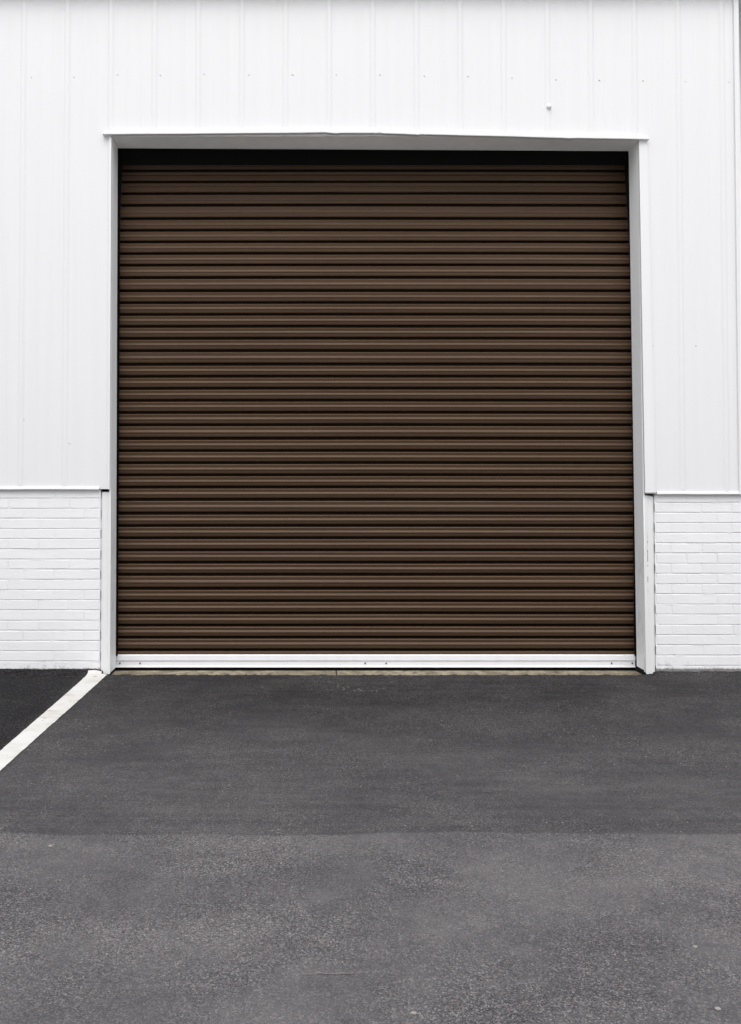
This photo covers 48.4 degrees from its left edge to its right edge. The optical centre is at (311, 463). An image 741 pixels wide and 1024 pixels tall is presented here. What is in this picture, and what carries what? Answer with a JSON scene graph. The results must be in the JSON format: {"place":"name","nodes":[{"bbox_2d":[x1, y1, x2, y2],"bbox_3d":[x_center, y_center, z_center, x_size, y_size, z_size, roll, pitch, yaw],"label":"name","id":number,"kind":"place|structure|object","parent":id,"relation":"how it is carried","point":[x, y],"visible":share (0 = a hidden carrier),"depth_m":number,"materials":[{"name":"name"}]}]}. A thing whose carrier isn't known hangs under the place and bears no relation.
{"place":"outdoors","nodes":[
{"label":"outdoors","id":0,"kind":"place"},
{"bbox_2d":[0,669,740,1023],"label":"asphalt","id":1,"kind":"structure","parent":0,"point":[394,849],"depth_m":2.90,"materials":[{"name":"grey asphalt"}]},
{"bbox_2d":[0,489,101,669],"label":"brick wall","id":2,"kind":"structure","parent":1,"relation":"on","point":[50,578],"depth_m":5.59,"materials":[{"name":"white brick"}]},
{"bbox_2d":[0,670,106,769],"bbox_3d":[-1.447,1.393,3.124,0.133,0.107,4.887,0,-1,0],"label":"parking line","id":3,"kind":"object","parent":1,"relation":"on","point":[28,735],"visible":1,"depth_m":4.53,"materials":[{"name":"paint"}]},
{"bbox_2d":[0,0,740,674],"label":"metal wall","id":4,"kind":"structure","parent":1,"relation":"on","point":[78,78],"depth_m":5.66,"materials":[{"name":"white metal"}]},
{"bbox_2d":[100,127,655,673],"bbox_3d":[0.450,-0.443,5.681,3.779,3.743,0.206,0,-1,0],"label":"door frame","id":5,"kind":"object","parent":4,"relation":"attached to","point":[642,355],"visible":0.99,"depth_m":5.65,"materials":[{"name":"white paint"}]},
{"bbox_2d":[116,148,635,670],"bbox_3d":[0.446,-0.506,5.870,3.718,3.914,0.163,0,-1,0],"label":"roller door","id":6,"kind":"structure","parent":5,"relation":"attached to","point":[374,410],"depth_m":5.82,"materials":[{"name":"brown paint"}]},
{"bbox_2d":[111,671,639,674],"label":"concrete sill","id":7,"kind":"structure","parent":1,"relation":"on","point":[382,672],"depth_m":5.71,"materials":[{"name":"grey concrete"}]},
{"bbox_2d":[652,494,740,671],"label":"brick wall","id":8,"kind":"structure","parent":1,"relation":"on","point":[697,560],"depth_m":5.59,"materials":[{"name":"white brick"}]}
]}

